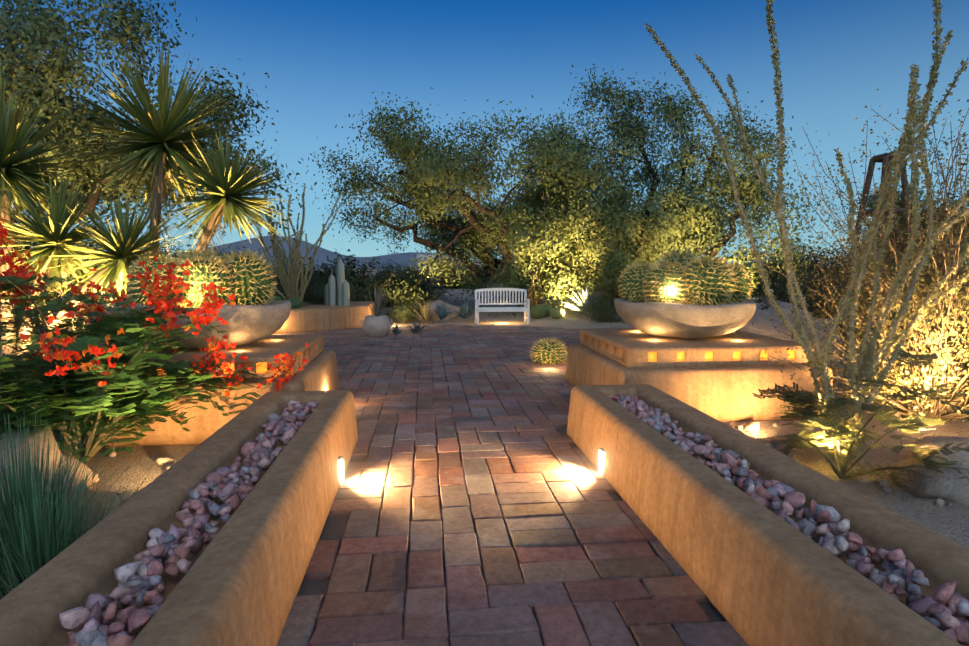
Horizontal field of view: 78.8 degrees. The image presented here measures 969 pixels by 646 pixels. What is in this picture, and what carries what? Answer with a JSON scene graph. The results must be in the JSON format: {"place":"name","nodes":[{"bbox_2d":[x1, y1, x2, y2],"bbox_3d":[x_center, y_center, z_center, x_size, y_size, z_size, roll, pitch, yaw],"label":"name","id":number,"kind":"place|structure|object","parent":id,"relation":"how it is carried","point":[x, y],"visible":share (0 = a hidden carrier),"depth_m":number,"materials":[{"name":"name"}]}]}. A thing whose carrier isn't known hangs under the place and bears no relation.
{"place":"outdoors","nodes":[
{"label":"outdoors","id":0,"kind":"place"},
{"bbox_2d":[0,269,968,598],"bbox_3d":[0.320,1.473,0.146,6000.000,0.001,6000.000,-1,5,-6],"label":"ground","id":1,"kind":"structure","parent":0,"point":[950,523],"depth_m":4.73,"materials":[{"name":"beige sand"}]},
{"bbox_2d":[13,214,86,329],"bbox_3d":[-13.268,-1.419,14.812,7.402,4.758,6.877,-1,5,-6],"label":"shrub","id":2,"kind":"object","parent":1,"relation":"on","point":[48,285],"depth_m":15.18,"materials":[{"name":"plant"}]},
{"bbox_2d":[0,427,104,545],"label":"boulder","id":3,"kind":"object","parent":1,"relation":"on","point":[50,438],"visible":0.27,"depth_m":3.79,"materials":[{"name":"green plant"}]},
{"bbox_2d":[0,348,160,598],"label":"grass","id":4,"kind":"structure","parent":1,"relation":"on","point":[28,548],"depth_m":2.78,"materials":[{"name":"green plant"}]},
{"bbox_2d":[0,58,194,386],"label":"yucca","id":5,"kind":"object","parent":1,"relation":"on","point":[19,181],"depth_m":6.97,"materials":[{"name":"green plant"}]},
{"bbox_2d":[66,227,196,301],"bbox_3d":[-16.466,-2.420,28.408,8.041,4.734,8.044,-1,5,-6],"label":"shrub","id":6,"kind":"object","parent":1,"relation":"on","point":[165,250],"depth_m":28.42,"materials":[{"name":"green plant"}]},
{"bbox_2d":[0,217,308,464],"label":"flowering shrub","id":7,"kind":"object","parent":1,"relation":"on","point":[88,387],"depth_m":4.25,"materials":[{"name":"green plant"}]},
{"bbox_2d":[53,38,294,256],"bbox_3d":[-3.788,-1.343,7.572,2.878,4.281,2.478,-1,5,-6],"label":"yucca","id":8,"kind":"object","parent":1,"relation":"on","point":[165,127],"depth_m":7.19,"materials":[{"name":"green plant"}]},
{"bbox_2d":[0,390,357,645],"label":"wall","id":9,"kind":"structure","parent":1,"relation":"on","point":[239,582],"depth_m":2.29,"materials":[{"name":"paint"}]},
{"bbox_2d":[338,459,342,482],"bbox_3d":[-0.966,0.994,3.960,0.022,0.150,0.040,-1,5,-6],"label":"lens","id":10,"kind":"object","parent":9,"relation":"attached to","point":[341,469],"visible":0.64,"depth_m":3.94,"materials":[{"name":"white glass"}]},
{"bbox_2d":[0,0,360,339],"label":"tree","id":11,"kind":"object","parent":1,"relation":"on","point":[48,68],"depth_m":11.40,"materials":[{"name":"green plant"}]},
{"bbox_2d":[42,350,338,446],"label":"wall","id":12,"kind":"structure","parent":1,"relation":"on","point":[319,373],"depth_m":4.93,"materials":[{"name":"paint"}]},
{"bbox_2d":[65,335,323,381],"bbox_3d":[-2.686,0.329,5.876,1.830,0.220,1.760,-1,5,-6],"label":"cap","id":13,"kind":"object","parent":12,"relation":"on","point":[268,349],"visible":0.25,"depth_m":5.41,"materials":[{"name":"beige concrete"}]},
{"bbox_2d":[90,362,266,374],"bbox_3d":[-2.610,0.320,5.814,1.609,0.110,1.545,-1,5,-6],"label":"decorative tile","id":14,"kind":"object","parent":13,"relation":"in","point":[260,369],"visible":0.06,"depth_m":5.11,"materials":[{"name":"yellow tile"}]},
{"bbox_2d":[128,300,290,348],"bbox_3d":[-2.661,0.007,5.842,1.440,0.435,1.455,-1,5,-6],"label":"bowl","id":15,"kind":"object","parent":13,"relation":"on","point":[248,324],"visible":0.5,"depth_m":5.39,"materials":[{"name":"stone"}]},
{"bbox_2d":[165,243,269,269],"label":"shrub","id":16,"kind":"object","parent":1,"relation":"on","point":[221,252],"depth_m":24.78,"materials":[{"name":"green plant"}]},
{"bbox_2d":[247,185,342,306],"bbox_3d":[-4.545,-1.799,13.735,2.281,3.091,2.754,-1,5,-6],"label":"ocotillo","id":17,"kind":"object","parent":1,"relation":"on","point":[283,267],"depth_m":14.04,"materials":[{"name":"green plant"}]},
{"bbox_2d":[266,262,332,301],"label":"shrub","id":18,"kind":"object","parent":1,"relation":"on","point":[280,287],"depth_m":18.18,"materials":[{"name":"green plant"}]},
{"bbox_2d":[266,253,336,301],"bbox_3d":[-7.576,-1.282,23.371,4.840,3.084,5.808,-1,5,-6],"label":"shrub","id":19,"kind":"object","parent":1,"relation":"on","point":[304,269],"depth_m":22.61,"materials":[{"name":"green plant"}]},
{"bbox_2d":[273,301,374,333],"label":"retaining wall","id":20,"kind":"structure","parent":1,"relation":"on","point":[309,318],"depth_m":13.59,"materials":[{"name":"paint"}]},
{"bbox_2d":[298,273,364,304],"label":"shrub","id":21,"kind":"object","parent":20,"relation":"on","point":[320,294],"depth_m":15.24,"materials":[{"name":"green plant"}]},
{"bbox_2d":[307,249,398,314],"bbox_3d":[-3.980,-1.052,17.949,2.825,2.474,3.101,-1,5,-6],"label":"shrub","id":22,"kind":"object","parent":1,"relation":"on","point":[365,284],"depth_m":17.54,"materials":[{"name":"green plant"}]},
{"bbox_2d":[361,254,440,291],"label":"shrub","id":23,"kind":"object","parent":1,"relation":"on","point":[396,268],"depth_m":38.68,"materials":[{"name":"green plant"}]},
{"bbox_2d":[368,271,438,306],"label":"shrub","id":24,"kind":"object","parent":1,"relation":"on","point":[416,291],"depth_m":22.85,"materials":[{"name":"green plant"}]},
{"bbox_2d":[382,295,430,324],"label":"shrub","id":25,"kind":"object","parent":1,"relation":"on","point":[410,313],"depth_m":15.98,"materials":[{"name":"green plant"}]},
{"bbox_2d":[379,266,470,300],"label":"shrub","id":26,"kind":"object","parent":1,"relation":"on","point":[429,286],"depth_m":26.65,"materials":[{"name":"green plant"}]},
{"bbox_2d":[122,238,754,364],"bbox_3d":[-1.676,-0.688,11.538,9.091,2.401,12.260,-1,5,-6],"label":"cactus","id":27,"kind":"object","parent":1,"relation":"on","point":[690,278],"visible":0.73,"depth_m":6.14,"materials":[{"name":"green plant"}]},
{"bbox_2d":[273,284,611,333],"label":"agaves","id":28,"kind":"object","parent":1,"relation":"on","point":[440,311],"visible":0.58,"depth_m":16.19,"materials":[{"name":"green plant"}]},
{"bbox_2d":[427,299,459,320],"bbox_3d":[-1.274,-0.405,17.614,0.892,0.683,1.869,4,7,36],"label":"boulder","id":29,"kind":"object","parent":1,"relation":"on","point":[452,307],"visible":0.4,"depth_m":17.20,"materials":[{"name":"grey stone"}]},
{"bbox_2d":[417,254,483,266],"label":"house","id":30,"kind":"structure","parent":1,"relation":"on","point":[423,256],"depth_m":319.70,"materials":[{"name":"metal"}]},
{"bbox_2d":[425,262,494,288],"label":"shrub","id":31,"kind":"object","parent":1,"relation":"on","point":[467,283],"depth_m":42.49,"materials":[{"name":"green plant"}]},
{"bbox_2d":[307,88,633,317],"bbox_3d":[0.399,-3.232,21.139,13.065,8.157,12.296,-1,5,-6],"label":"tree","id":32,"kind":"object","parent":1,"relation":"on","point":[425,160],"depth_m":18.40,"materials":[{"name":"green plant"}]},
{"bbox_2d":[9,314,953,591],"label":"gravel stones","id":33,"kind":"object","parent":1,"relation":"on","point":[751,426],"visible":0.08,"depth_m":4.45,"materials":[{"name":"beige stone"}]},
{"bbox_2d":[474,288,529,324],"bbox_3d":[0.469,-0.465,15.878,1.435,0.953,0.590,-1,5,-6],"label":"bench","id":34,"kind":"object","parent":1,"relation":"on","point":[525,309],"visible":1,"depth_m":16.04,"materials":[{"name":"paint"}]},
{"bbox_2d":[277,324,747,645],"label":"pavers","id":35,"kind":"object","parent":1,"relation":"on","point":[586,559],"visible":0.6,"depth_m":3.32,"materials":[{"name":"brown brick"}]},
{"bbox_2d":[360,315,392,336],"bbox_3d":[-2.308,0.080,12.622,0.597,0.470,0.597,5,7,45],"label":"pot","id":36,"kind":"object","parent":35,"relation":"on","point":[378,326],"visible":0.9,"depth_m":12.40,"materials":[{"name":"grey ceramic"}]},
{"bbox_2d":[577,290,623,323],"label":"shrub","id":37,"kind":"object","parent":1,"relation":"on","point":[603,311],"depth_m":16.26,"materials":[{"name":"green plant"}]},
{"bbox_2d":[461,64,846,313],"bbox_3d":[4.757,-4.148,19.272,11.270,8.320,9.569,-1,5,-6],"label":"tree","id":38,"kind":"object","parent":1,"relation":"on","point":[666,236],"depth_m":17.86,"materials":[{"name":"green plant"}]},
{"bbox_2d":[565,343,832,421],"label":"wall","id":39,"kind":"structure","parent":1,"relation":"on","point":[723,394],"depth_m":5.68,"materials":[{"name":"paint"}]},
{"bbox_2d":[580,328,813,367],"bbox_3d":[2.247,0.254,6.686,1.910,0.220,1.860,-1,5,-6],"label":"cap","id":40,"kind":"object","parent":39,"relation":"on","point":[629,347],"visible":0.69,"depth_m":5.83,"materials":[{"name":"beige concrete"}]},
{"bbox_2d":[614,298,755,338],"bbox_3d":[2.274,-0.059,6.653,1.520,0.415,1.536,-1,5,-6],"label":"bowl","id":41,"kind":"object","parent":40,"relation":"on","point":[664,319],"visible":0.77,"depth_m":6.06,"materials":[{"name":"stone"}]},
{"bbox_2d":[648,350,794,361],"bbox_3d":[2.181,0.246,6.606,1.682,0.110,1.637,-1,5,-6],"label":"decorative tile","id":42,"kind":"object","parent":40,"relation":"in","point":[652,356],"visible":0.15,"depth_m":5.79,"materials":[{"name":"yellow tile"}]},
{"bbox_2d":[567,384,968,645],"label":"wall","id":43,"kind":"structure","parent":1,"relation":"on","point":[758,573],"depth_m":2.45,"materials":[{"name":"paint"}]},
{"bbox_2d":[60,393,968,645],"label":"pebbles","id":44,"kind":"object","parent":43,"relation":"on","point":[944,607],"visible":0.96,"depth_m":2.32,"materials":[{"name":"stone"}]},
{"bbox_2d":[599,451,603,473],"bbox_3d":[0.822,0.977,4.137,0.022,0.150,0.040,-1,5,-6],"label":"lens","id":45,"kind":"object","parent":43,"relation":"attached to","point":[601,457],"visible":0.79,"depth_m":4.12,"materials":[{"name":"white glass"}]},
{"bbox_2d":[722,236,845,296],"bbox_3d":[16.426,-2.210,31.717,8.738,5.594,8.939,-1,5,-6],"label":"shrub","id":46,"kind":"object","parent":1,"relation":"on","point":[782,275],"depth_m":30.66,"materials":[{"name":"green plant"}]},
{"bbox_2d":[738,301,843,363],"bbox_3d":[4.187,0.185,8.170,2.009,0.965,1.487,-4,7,-39],"label":"boulder","id":47,"kind":"object","parent":1,"relation":"on","point":[758,320],"visible":0.21,"depth_m":7.71,"materials":[{"name":"grey stone"}]},
{"bbox_2d":[644,0,968,460],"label":"ocotillo","id":48,"kind":"object","parent":1,"relation":"on","point":[915,116],"depth_m":4.41,"materials":[{"name":"plant"}]},
{"bbox_2d":[735,79,968,427],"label":"shrub","id":49,"kind":"object","parent":1,"relation":"on","point":[931,311],"depth_m":5.66,"materials":[{"name":"green plant"}]},
{"bbox_2d":[750,245,968,341],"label":"shrub","id":50,"kind":"object","parent":1,"relation":"on","point":[779,291],"depth_m":12.07,"materials":[{"name":"green plant"}]},
{"bbox_2d":[752,351,968,487],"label":"fern","id":51,"kind":"object","parent":1,"relation":"on","point":[799,397],"depth_m":4.15,"materials":[{"name":"green plant"}]},
{"bbox_2d":[830,153,918,364],"bbox_3d":[5.745,-0.858,8.548,0.940,3.100,0.940,-1,5,-6],"label":"metal sculpture","id":52,"kind":"object","parent":1,"relation":"on","point":[882,159],"visible":0.31,"depth_m":8.39,"materials":[{"name":"metal"}]},
{"bbox_2d":[797,228,967,307],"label":"shrub","id":53,"kind":"object","parent":1,"relation":"on","point":[869,262],"depth_m":18.14,"materials":[{"name":"green plant"}]},
{"bbox_2d":[803,243,965,326],"bbox_3d":[10.011,-0.738,15.129,4.878,2.890,5.685,-1,5,-6],"label":"shrub","id":54,"kind":"object","parent":1,"relation":"on","point":[871,272],"depth_m":15.00,"materials":[{"name":"green plant"}]},
{"bbox_2d":[814,175,968,287],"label":"tree","id":55,"kind":"object","parent":1,"relation":"on","point":[899,202],"depth_m":20.98,"materials":[{"name":"green plant"}]},
{"bbox_2d":[890,457,968,506],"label":"boulder","id":56,"kind":"object","parent":1,"relation":"on","point":[947,485],"visible":0.73,"depth_m":3.80,"materials":[{"name":"grey stone"}]},
{"bbox_2d":[911,436,968,473],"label":"boulder","id":57,"kind":"object","parent":1,"relation":"on","point":[935,442],"visible":0.38,"depth_m":4.22,"materials":[{"name":"grey stone"}]},
{"bbox_2d":[0,0,968,265],"label":"sky","id":58,"kind":"structure","parent":0,"point":[324,61],"materials":[{"name":"blue"}]},
{"bbox_2d":[171,236,829,268],"bbox_3d":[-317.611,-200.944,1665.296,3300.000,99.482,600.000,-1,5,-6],"label":"hills","id":59,"kind":"structure","parent":0,"point":[322,254],"depth_m":1682.86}
]}

